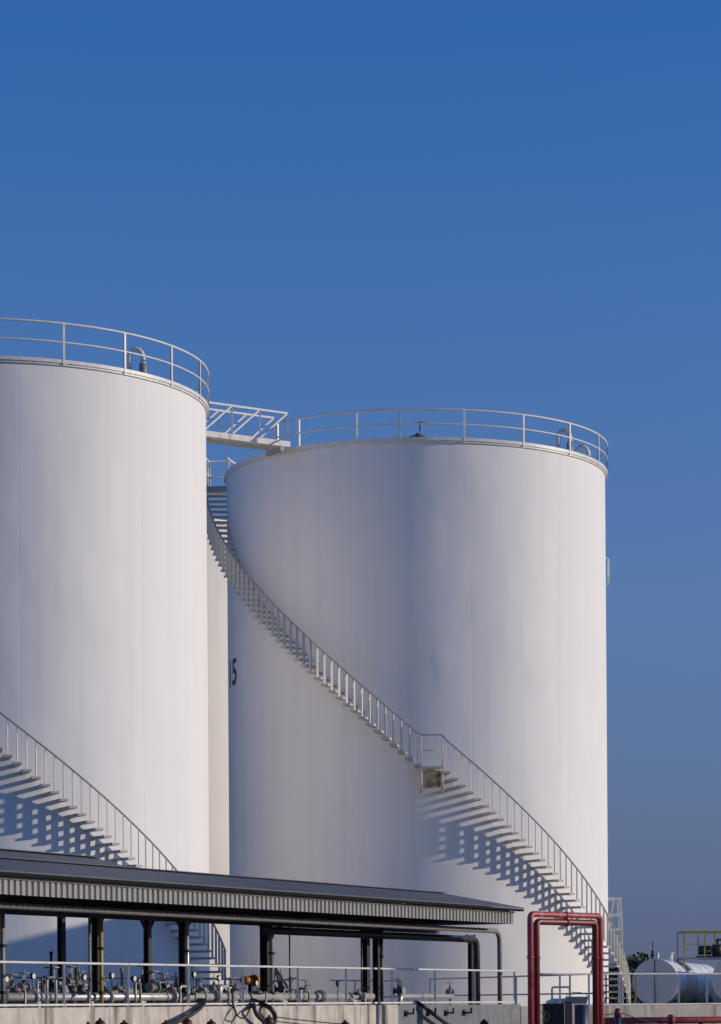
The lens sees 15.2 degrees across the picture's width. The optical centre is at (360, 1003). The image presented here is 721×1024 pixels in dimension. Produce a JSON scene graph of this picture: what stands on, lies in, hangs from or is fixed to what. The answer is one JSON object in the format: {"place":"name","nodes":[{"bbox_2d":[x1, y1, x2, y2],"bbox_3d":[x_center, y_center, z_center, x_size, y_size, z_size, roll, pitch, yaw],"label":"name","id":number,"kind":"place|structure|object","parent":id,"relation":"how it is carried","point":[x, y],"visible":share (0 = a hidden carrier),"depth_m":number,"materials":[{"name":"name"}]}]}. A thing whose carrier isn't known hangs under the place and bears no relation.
{"place":"outdoors","nodes":[
{"label":"outdoors","id":0,"kind":"place"},
{"bbox_2d":[22,986,52,1007],"bbox_3d":[-7.228,0.001,60.704,0.380,0.800,0.920,0,0,28],"label":"transfer pump","id":1,"kind":"object","parent":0,"point":[42,989],"visible":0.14,"depth_m":60.75,"materials":[{"name":"paint"}]},
{"bbox_2d":[156,1001,178,1006],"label":"transfer pump","id":2,"kind":"object","parent":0,"point":[168,1005],"visible":0.19,"depth_m":65.07,"materials":[{"name":"paint"}]},
{"bbox_2d":[7,989,374,1003],"bbox_3d":[-4.219,-0.171,64.640,0.350,0.341,19.224,0,0,28],"label":"header pipe","id":3,"kind":"object","parent":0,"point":[34,996],"visible":0.79,"depth_m":64.08,"materials":[{"name":"silver metal"}]},
{"bbox_2d":[73,985,91,1006],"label":"hand valve","id":4,"kind":"object","parent":3,"relation":"attached to","point":[81,992],"visible":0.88,"depth_m":60.29,"materials":[{"name":"red paint"}]},
{"bbox_2d":[190,987,196,1005],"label":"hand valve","id":5,"kind":"object","parent":3,"relation":"attached to","point":[192,992],"visible":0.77,"depth_m":64.35,"materials":[{"name":"red paint"}]},
{"bbox_2d":[248,986,267,1005],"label":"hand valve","id":6,"kind":"object","parent":3,"relation":"attached to","point":[257,992],"visible":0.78,"depth_m":67.20,"materials":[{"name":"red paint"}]},
{"bbox_2d":[349,988,365,1004],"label":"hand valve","id":7,"kind":"object","parent":3,"relation":"attached to","point":[357,993],"visible":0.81,"depth_m":71.85,"materials":[{"name":"red paint"}]},
{"bbox_2d":[286,987,307,1005],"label":"transfer pump","id":8,"kind":"object","parent":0,"point":[300,988],"visible":0.14,"depth_m":70.54,"materials":[{"name":"paint"}]},
{"bbox_2d":[0,0,720,968],"label":"sky","id":9,"kind":"structure","parent":0,"point":[329,206],"materials":[{"name":"blue"}]},
{"bbox_2d":[540,1003,564,1023],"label":"control cabinet","id":10,"kind":"object","parent":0,"point":[552,1013],"visible":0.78,"depth_m":73.59,"materials":[{"name":"black metal"}]},
{"bbox_2d":[564,1000,572,1023],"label":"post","id":11,"kind":"object","parent":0,"point":[568,1012],"visible":1,"depth_m":73.80,"materials":[{"name":"metal"}]},
{"bbox_2d":[608,897,623,1005],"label":"access platform","id":12,"kind":"structure","parent":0,"point":[618,914],"depth_m":109.61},
{"bbox_2d":[608,964,720,1002],"bbox_3d":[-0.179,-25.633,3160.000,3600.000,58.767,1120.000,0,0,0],"label":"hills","id":13,"kind":"structure","parent":0,"point":[717,1000],"depth_m":2644.16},
{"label":"tank yard floor","id":14,"kind":"structure","parent":0,"visible":0},
{"bbox_2d":[0,909,6,1007],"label":"riser pipe","id":15,"kind":"object","parent":14,"relation":"on","point":[3,992],"visible":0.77,"depth_m":57.53,"materials":[{"name":"metal"}]},
{"bbox_2d":[5,969,17,992],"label":"gate valve","id":16,"kind":"object","parent":14,"relation":"on","point":[11,985],"visible":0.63,"depth_m":61.96,"materials":[{"name":"paint"}]},
{"bbox_2d":[7,988,208,992],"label":"header pipe","id":17,"kind":"object","parent":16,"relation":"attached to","point":[130,990],"visible":0.17,"depth_m":65.77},
{"bbox_2d":[5,983,27,1007],"bbox_3d":[-7.400,-0.002,58.039,0.511,0.907,0.100,0,0,-20],"label":"hand valve","id":18,"kind":"object","parent":14,"relation":"on","point":[15,989],"visible":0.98,"depth_m":58.02,"materials":[{"name":"paint"}]},
{"bbox_2d":[17,968,30,1007],"bbox_3d":[-7.332,-0.187,58.814,0.247,1.177,0.289,0,0,28],"label":"gate valve","id":19,"kind":"object","parent":14,"relation":"on","point":[27,987],"visible":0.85,"depth_m":58.78,"materials":[{"name":"paint"}]},
{"bbox_2d":[30,973,35,988],"bbox_3d":[-7.250,-0.151,59.961,0.150,1.083,0.155,0,0,34],"label":"gauge","id":20,"kind":"object","parent":14,"relation":"on","point":[32,976],"visible":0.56,"depth_m":59.97,"materials":[{"name":"metal"}]},
{"bbox_2d":[49,951,52,989],"bbox_3d":[-7.060,-0.406,61.660,0.152,1.590,0.160,0,0,0],"label":"stand pipe","id":21,"kind":"object","parent":14,"relation":"on","point":[51,971],"visible":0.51,"depth_m":61.64,"materials":[{"name":"metal"}]},
{"bbox_2d":[40,967,61,992],"bbox_3d":[-7.129,-0.250,62.377,0.451,1.510,0.385,0,0,28],"label":"gate valve","id":22,"kind":"object","parent":14,"relation":"on","point":[60,982],"visible":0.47,"depth_m":62.32,"materials":[{"name":"paint"}]},
{"bbox_2d":[45,976,57,1007],"bbox_3d":[-6.797,-0.114,59.389,0.067,0.984,0.413,0,0,28],"label":"pipe loop","id":23,"kind":"object","parent":14,"relation":"on","point":[47,992],"visible":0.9,"depth_m":59.29,"materials":[{"name":"silver metal"}]},
{"bbox_2d":[50,973,62,1007],"bbox_3d":[-6.896,-0.155,61.539,0.278,1.108,0.325,0,0,28],"label":"gate valve","id":24,"kind":"object","parent":14,"relation":"on","point":[59,990],"visible":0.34,"depth_m":61.49,"materials":[{"name":"paint"}]},
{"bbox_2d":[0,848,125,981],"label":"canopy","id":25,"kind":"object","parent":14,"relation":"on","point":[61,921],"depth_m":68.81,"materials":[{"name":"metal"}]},
{"bbox_2d":[65,984,75,1006],"bbox_3d":[-6.590,-0.041,61.367,0.048,0.834,1.604,0,0,1],"label":"cross pipe","id":26,"kind":"object","parent":14,"relation":"on","point":[66,985],"visible":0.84,"depth_m":60.88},
{"bbox_2d":[65,961,78,1006],"bbox_3d":[-6.650,-0.295,62.001,0.293,1.383,0.343,0,0,28],"label":"gate valve","id":27,"kind":"object","parent":14,"relation":"on","point":[70,979],"visible":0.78,"depth_m":61.97,"materials":[{"name":"paint"}]},
{"bbox_2d":[72,966,87,989],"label":"gate valve","id":28,"kind":"object","parent":14,"relation":"on","point":[79,986],"visible":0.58,"depth_m":64.37,"materials":[{"name":"paint"}]},
{"bbox_2d":[81,974,86,1006],"bbox_3d":[-6.263,-0.148,61.384,0.150,1.063,0.155,0,0,34],"label":"gauge","id":29,"kind":"object","parent":14,"relation":"on","point":[83,977],"visible":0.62,"depth_m":61.39,"materials":[{"name":"metal"}]},
{"bbox_2d":[88,913,90,1002],"bbox_3d":[-6.101,-0.837,60.835,0.057,2.440,0.060,0,0,0],"label":"riser pipe","id":30,"kind":"object","parent":14,"relation":"on","point":[89,944],"visible":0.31,"depth_m":60.81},
{"bbox_2d":[98,914,104,1006],"bbox_3d":[-5.865,-0.839,61.080,0.150,2.440,0.150,0,0,0],"label":"riser pipe","id":31,"kind":"object","parent":14,"relation":"on","point":[101,992],"visible":0.8,"depth_m":61.04,"materials":[{"name":"metal"}]},
{"bbox_2d":[109,972,114,1006],"bbox_3d":[-5.803,-0.181,63.306,0.150,1.123,0.155,0,0,34],"label":"gauge","id":32,"kind":"object","parent":14,"relation":"on","point":[111,975],"visible":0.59,"depth_m":63.30,"materials":[{"name":"metal"}]},
{"bbox_2d":[0,318,227,988],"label":"storage tank","id":33,"kind":"object","parent":14,"relation":"on","point":[103,651],"visible":0.89,"depth_m":84.13,"materials":[{"name":"metal"}]},
{"bbox_2d":[206,401,289,455],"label":"footbridge","id":34,"kind":"object","parent":33,"relation":"attached to","point":[273,446],"visible":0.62,"depth_m":95.84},
{"bbox_2d":[107,982,126,1006],"bbox_3d":[-5.540,-0.065,61.734,0.511,0.907,0.100,0,0,-15],"label":"hand valve","id":35,"kind":"object","parent":14,"relation":"on","point":[117,987],"visible":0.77,"depth_m":61.70,"materials":[{"name":"red paint"}]},
{"bbox_2d":[113,991,129,1006],"bbox_3d":[-5.779,-0.010,64.053,0.380,0.800,0.920,0,0,28],"label":"transfer pump","id":36,"kind":"object","parent":14,"relation":"on","point":[118,1001],"visible":0.13,"depth_m":63.94,"materials":[{"name":"paint"}]},
{"bbox_2d":[120,968,123,986],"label":"stand pipe","id":37,"kind":"object","parent":14,"relation":"on","point":[121,969],"visible":0.42,"depth_m":64.58,"materials":[{"name":"metal"}]},
{"bbox_2d":[131,976,136,1006],"bbox_3d":[-5.280,-0.145,63.224,0.150,1.043,0.155,0,0,34],"label":"gauge","id":38,"kind":"object","parent":14,"relation":"on","point":[133,979],"visible":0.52,"depth_m":63.22,"materials":[{"name":"metal"}]},
{"bbox_2d":[134,976,140,1006],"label":"hand valve","id":39,"kind":"object","parent":14,"relation":"on","point":[137,982],"visible":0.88,"depth_m":62.17,"materials":[{"name":"red paint"}]},
{"bbox_2d":[136,960,143,992],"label":"gate valve","id":40,"kind":"object","parent":14,"relation":"on","point":[141,980],"visible":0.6,"depth_m":63.95,"materials":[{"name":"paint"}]},
{"bbox_2d":[144,966,160,1006],"bbox_3d":[-4.875,-0.255,63.413,0.308,1.278,0.361,0,0,28],"label":"gate valve","id":41,"kind":"object","parent":14,"relation":"on","point":[152,986],"visible":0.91,"depth_m":63.36,"materials":[{"name":"paint"}]},
{"bbox_2d":[157,968,170,992],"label":"gate valve","id":42,"kind":"object","parent":14,"relation":"on","point":[163,985],"visible":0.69,"depth_m":65.79,"materials":[{"name":"paint"}]},
{"bbox_2d":[159,981,172,1006],"bbox_3d":[-4.677,-0.089,64.948,0.048,0.904,1.840,0,0,5],"label":"cross pipe","id":43,"kind":"object","parent":14,"relation":"on","point":[160,982],"visible":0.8,"depth_m":64.49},
{"bbox_2d":[162,983,181,1006],"bbox_3d":[-4.447,-0.053,63.777,0.511,0.907,0.100,0,0,-10],"label":"hand valve","id":44,"kind":"object","parent":14,"relation":"on","point":[171,988],"visible":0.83,"depth_m":63.75,"materials":[{"name":"red paint"}]},
{"bbox_2d":[170,972,180,1006],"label":"gate valve","id":45,"kind":"object","parent":14,"relation":"on","point":[175,981],"visible":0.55,"depth_m":65.02,"materials":[{"name":"paint"}]},
{"bbox_2d":[178,985,189,1005],"bbox_3d":[-4.183,-0.047,64.175,0.067,0.814,0.472,0,0,28],"label":"pipe loop","id":46,"kind":"object","parent":14,"relation":"on","point":[182,986],"visible":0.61,"depth_m":64.11,"materials":[{"name":"silver metal"}]},
{"bbox_2d":[184,918,189,1006],"bbox_3d":[-4.145,-0.851,64.601,0.150,2.440,0.150,0,0,0],"label":"riser pipe","id":47,"kind":"object","parent":14,"relation":"on","point":[186,950],"visible":0.67,"depth_m":64.56,"materials":[{"name":"silver metal"}]},
{"bbox_2d":[191,971,195,990],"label":"gauge","id":48,"kind":"object","parent":14,"relation":"on","point":[193,974],"visible":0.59,"depth_m":65.77,"materials":[{"name":"metal"}]},
{"bbox_2d":[195,976,206,992],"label":"gate valve","id":49,"kind":"object","parent":14,"relation":"on","point":[200,990],"visible":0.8,"depth_m":66.60,"materials":[{"name":"paint"}]},
{"bbox_2d":[9,977,401,996],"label":"pipe","id":50,"kind":"object","parent":14,"relation":"on","point":[252,986],"visible":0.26,"depth_m":77.56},
{"bbox_2d":[208,974,218,1005],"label":"gate valve","id":51,"kind":"object","parent":14,"relation":"on","point":[213,986],"visible":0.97,"depth_m":66.00,"materials":[{"name":"paint"}]},
{"bbox_2d":[207,519,229,992],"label":"storage tank","id":52,"kind":"object","parent":14,"relation":"on","point":[217,645],"visible":0.03,"depth_m":110.99,"materials":[{"name":"metal"}]},
{"bbox_2d":[218,985,229,1005],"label":"pipe loop","id":53,"kind":"object","parent":14,"relation":"on","point":[221,987],"visible":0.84,"depth_m":65.40,"materials":[{"name":"silver metal"}]},
{"bbox_2d":[222,973,239,992],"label":"gate valve","id":54,"kind":"object","parent":14,"relation":"on","point":[230,985],"visible":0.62,"depth_m":68.08,"materials":[{"name":"paint"}]},
{"bbox_2d":[227,981,244,1005],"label":"hand valve","id":55,"kind":"object","parent":14,"relation":"on","point":[235,987],"visible":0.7,"depth_m":66.34,"materials":[{"name":"red paint"}]},
{"bbox_2d":[236,987,247,1005],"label":"transfer pump","id":56,"kind":"object","parent":14,"relation":"on","point":[245,988],"visible":0.17,"depth_m":69.14,"materials":[{"name":"paint"}]},
{"bbox_2d":[240,975,259,1005],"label":"actuator","id":57,"kind":"object","parent":14,"relation":"on","point":[249,980],"visible":0.59,"depth_m":68.71,"materials":[{"name":"orange paint"}]},
{"bbox_2d":[0,902,501,1003],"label":"overhead pipe","id":58,"kind":"object","parent":14,"relation":"on","point":[63,908],"visible":0.94,"depth_m":64.88,"materials":[{"name":"metal"}]},
{"bbox_2d":[0,857,523,1006],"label":"canopy","id":59,"kind":"object","parent":14,"relation":"on","point":[34,881],"visible":0.87,"depth_m":64.47,"materials":[{"name":"metal"}]},
{"bbox_2d":[268,926,281,1005],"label":"riser pipe","id":60,"kind":"object","parent":14,"relation":"on","point":[271,952],"visible":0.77,"depth_m":68.21,"materials":[{"name":"metal"}]},
{"bbox_2d":[274,970,288,992],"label":"gate valve","id":61,"kind":"object","parent":14,"relation":"on","point":[280,987],"visible":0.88,"depth_m":70.31,"materials":[{"name":"paint"}]},
{"bbox_2d":[274,968,296,992],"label":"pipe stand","id":62,"kind":"object","parent":14,"relation":"on","point":[276,971],"visible":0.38,"depth_m":70.80,"materials":[{"name":"metal"}]},
{"bbox_2d":[7,1001,277,1007],"bbox_3d":[-5.319,0.017,64.913,0.200,0.195,15.743,0,0,28],"label":"header pipe","id":63,"kind":"object","parent":62,"relation":"on","point":[77,1002],"depth_m":62.53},
{"bbox_2d":[36,975,47,991],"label":"hand valve","id":64,"kind":"object","parent":63,"relation":"attached to","point":[41,981],"visible":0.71,"depth_m":61.38,"materials":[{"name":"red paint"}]},
{"bbox_2d":[289,923,290,1005],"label":"riser pipe","id":65,"kind":"object","parent":14,"relation":"on","point":[289,968],"visible":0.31,"depth_m":69.10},
{"bbox_2d":[299,985,309,1005],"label":"hand valve","id":66,"kind":"object","parent":14,"relation":"on","point":[304,990],"visible":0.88,"depth_m":69.38,"materials":[{"name":"red paint"}]},
{"bbox_2d":[360,927,362,1004],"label":"riser pipe","id":67,"kind":"object","parent":14,"relation":"on","point":[361,929],"visible":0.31,"depth_m":72.97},
{"bbox_2d":[262,926,479,1004],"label":"overhead pipe","id":68,"kind":"object","parent":14,"relation":"on","point":[473,940],"visible":0.91,"depth_m":73.51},
{"bbox_2d":[379,928,383,1004],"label":"riser pipe","id":69,"kind":"object","parent":14,"relation":"on","point":[381,957],"visible":0.8,"depth_m":74.05,"materials":[{"name":"metal"}]},
{"bbox_2d":[393,975,405,995],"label":"gate valve","id":70,"kind":"object","parent":14,"relation":"on","point":[398,990],"visible":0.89,"depth_m":75.14,"materials":[{"name":"paint"}]},
{"bbox_2d":[206,408,630,1005],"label":"storage tank","id":71,"kind":"object","parent":14,"relation":"on","point":[416,666],"visible":0.91,"depth_m":95.97,"materials":[{"name":"metal"}]},
{"bbox_2d":[397,994,453,1004],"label":"elbow pipe","id":72,"kind":"object","parent":14,"relation":"on","point":[401,997],"visible":0.87,"depth_m":75.70,"materials":[{"name":"silver metal"}]},
{"bbox_2d":[445,980,453,1004],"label":"gate valve","id":73,"kind":"object","parent":14,"relation":"on","point":[449,990],"visible":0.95,"depth_m":77.75,"materials":[{"name":"paint"}]},
{"bbox_2d":[429,975,606,1004],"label":"guard railing","id":74,"kind":"object","parent":14,"relation":"on","point":[516,994],"visible":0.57,"depth_m":86.70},
{"bbox_2d":[546,986,570,1003],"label":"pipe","id":75,"kind":"object","parent":14,"relation":"on","point":[553,1000],"visible":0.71,"depth_m":81.97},
{"bbox_2d":[565,992,587,1003],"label":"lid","id":76,"kind":"object","parent":14,"relation":"on","point":[580,1000],"visible":0.5,"depth_m":81.72,"materials":[{"name":"paint"}]},
{"bbox_2d":[631,976,636,1003],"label":"step ladder","id":77,"kind":"object","parent":14,"relation":"on","point":[635,990],"visible":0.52,"depth_m":119.97,"materials":[{"name":"metal"}]},
{"bbox_2d":[632,941,716,1002],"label":"horizontal tank","id":78,"kind":"object","parent":14,"relation":"on","point":[664,988],"visible":0.81,"depth_m":145.20,"materials":[{"name":"metal"}]},
{"bbox_2d":[676,931,720,1002],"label":"pump platform","id":79,"kind":"structure","parent":14,"relation":"on","point":[683,958],"depth_m":149.47,"materials":[{"name":"yellow paint"}]},
{"bbox_2d":[696,938,720,956],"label":"pump","id":80,"kind":"object","parent":79,"relation":"on","point":[714,950],"visible":0.91,"depth_m":150.76,"materials":[{"name":"metal"}]},
{"bbox_2d":[711,962,720,997],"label":"horizontal tank","id":81,"kind":"object","parent":14,"relation":"on","point":[716,982],"visible":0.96,"depth_m":145.18,"materials":[{"name":"metal"}]},
{"label":"ground","id":82,"kind":"structure","parent":0,"visible":0},
{"bbox_2d":[95,1018,104,1023],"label":"hydrant","id":83,"kind":"object","parent":82,"relation":"on","point":[100,1021],"visible":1,"depth_m":57.32,"materials":[{"name":"metal"}]},
{"bbox_2d":[182,1017,191,1023],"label":"hydrant","id":84,"kind":"object","parent":82,"relation":"on","point":[187,1020],"visible":1,"depth_m":60.40,"materials":[{"name":"metal"}]},
{"bbox_2d":[0,1005,397,1023],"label":"concrete wall","id":85,"kind":"structure","parent":82,"relation":"on","point":[368,1014],"depth_m":62.58,"materials":[{"name":"concrete"}]},
{"bbox_2d":[171,1000,202,1023],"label":"hose","id":86,"kind":"object","parent":85,"relation":"attached to","point":[186,1015],"visible":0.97,"depth_m":61.28,"materials":[{"name":"black rubber"}]},
{"bbox_2d":[175,998,206,1023],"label":"hose","id":87,"kind":"object","parent":85,"relation":"attached to","point":[201,1006],"visible":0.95,"depth_m":61.87,"materials":[{"name":"black rubber"}]},
{"bbox_2d":[231,989,252,1018],"bbox_3d":[-2.846,0.000,64.234,0.501,0.711,1.726,0,0,0],"label":"hose","id":88,"kind":"object","parent":85,"relation":"on","point":[237,1015],"visible":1,"depth_m":63.92,"materials":[{"name":"black rubber"}]},
{"bbox_2d":[0,961,514,1006],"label":"guard railing","id":89,"kind":"object","parent":85,"relation":"on","point":[297,1003],"visible":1,"depth_m":64.35,"materials":[{"name":"metal"}]},
{"bbox_2d":[252,1002,263,1023],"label":"hose","id":90,"kind":"object","parent":85,"relation":"hanging from","point":[257,1015],"visible":0.89,"depth_m":64.19,"materials":[{"name":"black rubber"}]},
{"bbox_2d":[250,998,277,1023],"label":"hose","id":91,"kind":"object","parent":85,"relation":"attached to","point":[270,1008],"visible":0.91,"depth_m":64.88,"materials":[{"name":"black rubber"}]},
{"bbox_2d":[278,1017,340,1023],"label":"hose","id":92,"kind":"object","parent":85,"relation":"hanging from","point":[309,1020],"visible":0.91,"depth_m":66.45,"materials":[{"name":"black rubber"}]},
{"bbox_2d":[264,1015,273,1023],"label":"hydrant","id":93,"kind":"object","parent":82,"relation":"on","point":[268,1020],"visible":1,"depth_m":63.63,"materials":[{"name":"metal"}]},
{"bbox_2d":[398,1004,520,1023],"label":"concrete wall","id":94,"kind":"structure","parent":82,"relation":"on","point":[500,1014],"depth_m":74.79,"materials":[{"name":"concrete"}]},
{"bbox_2d":[404,1008,413,1016],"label":"wall bracket","id":95,"kind":"object","parent":94,"relation":"attached to","point":[406,1013],"depth_m":71.53,"materials":[{"name":"metal"}]},
{"bbox_2d":[414,1000,448,1023],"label":"hose","id":96,"kind":"object","parent":94,"relation":"attached to","point":[431,1012],"visible":1,"depth_m":72.38,"materials":[{"name":"black rubber"}]},
{"bbox_2d":[444,1008,453,1015],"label":"wall bracket","id":97,"kind":"object","parent":94,"relation":"attached to","point":[447,1012],"depth_m":73.63,"materials":[{"name":"metal"}]},
{"bbox_2d":[463,1008,471,1015],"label":"wall bracket","id":98,"kind":"object","parent":94,"relation":"attached to","point":[465,1012],"depth_m":74.62,"materials":[{"name":"metal"}]},
{"bbox_2d":[527,911,603,1023],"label":"pipe arch","id":99,"kind":"structure","parent":82,"relation":"on","point":[530,946],"depth_m":70.49,"materials":[{"name":"red paint"}]},
{"bbox_2d":[533,918,598,1023],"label":"pipe arch","id":100,"kind":"structure","parent":82,"relation":"on","point":[538,922],"depth_m":71.13,"materials":[{"name":"red paint"}]},
{"bbox_2d":[574,1004,588,1023],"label":"drum","id":101,"kind":"object","parent":82,"relation":"on","point":[581,1013],"visible":1,"depth_m":74.03,"materials":[{"name":"blue paint"}]},
{"bbox_2d":[608,967,617,1002],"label":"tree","id":102,"kind":"object","parent":82,"relation":"on","point":[612,1000],"visible":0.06,"depth_m":266.63,"materials":[{"name":"green plant"}]},
{"bbox_2d":[614,1008,620,1023],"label":"marker post","id":103,"kind":"object","parent":82,"relation":"on","point":[617,1015],"visible":1,"depth_m":74.42,"materials":[{"name":"metal"}]},
{"bbox_2d":[604,1011,658,1023],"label":"cable","id":104,"kind":"object","parent":103,"relation":"attached to","point":[631,1016],"visible":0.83,"depth_m":74.67,"materials":[{"name":"black rubber"}]},
{"bbox_2d":[520,1005,720,1023],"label":"concrete wall","id":105,"kind":"structure","parent":82,"relation":"on","point":[674,1010],"depth_m":79.91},
{"bbox_2d":[540,973,720,1005],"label":"guard railing","id":106,"kind":"object","parent":105,"relation":"on","point":[649,974],"visible":0.74,"depth_m":79.96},
{"bbox_2d":[608,957,642,1005],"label":"tree","id":107,"kind":"object","parent":82,"relation":"on","point":[633,966],"visible":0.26,"depth_m":261.36,"materials":[{"name":"green plant"}]},
{"bbox_2d":[613,952,651,1002],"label":"tree","id":108,"kind":"object","parent":82,"relation":"on","point":[643,956],"visible":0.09,"depth_m":269.23,"materials":[{"name":"green plant"}]},
{"bbox_2d":[604,1014,720,1023],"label":"pipe","id":109,"kind":"object","parent":82,"relation":"on","point":[670,1019],"visible":0.94,"depth_m":77.28,"materials":[{"name":"metal"}]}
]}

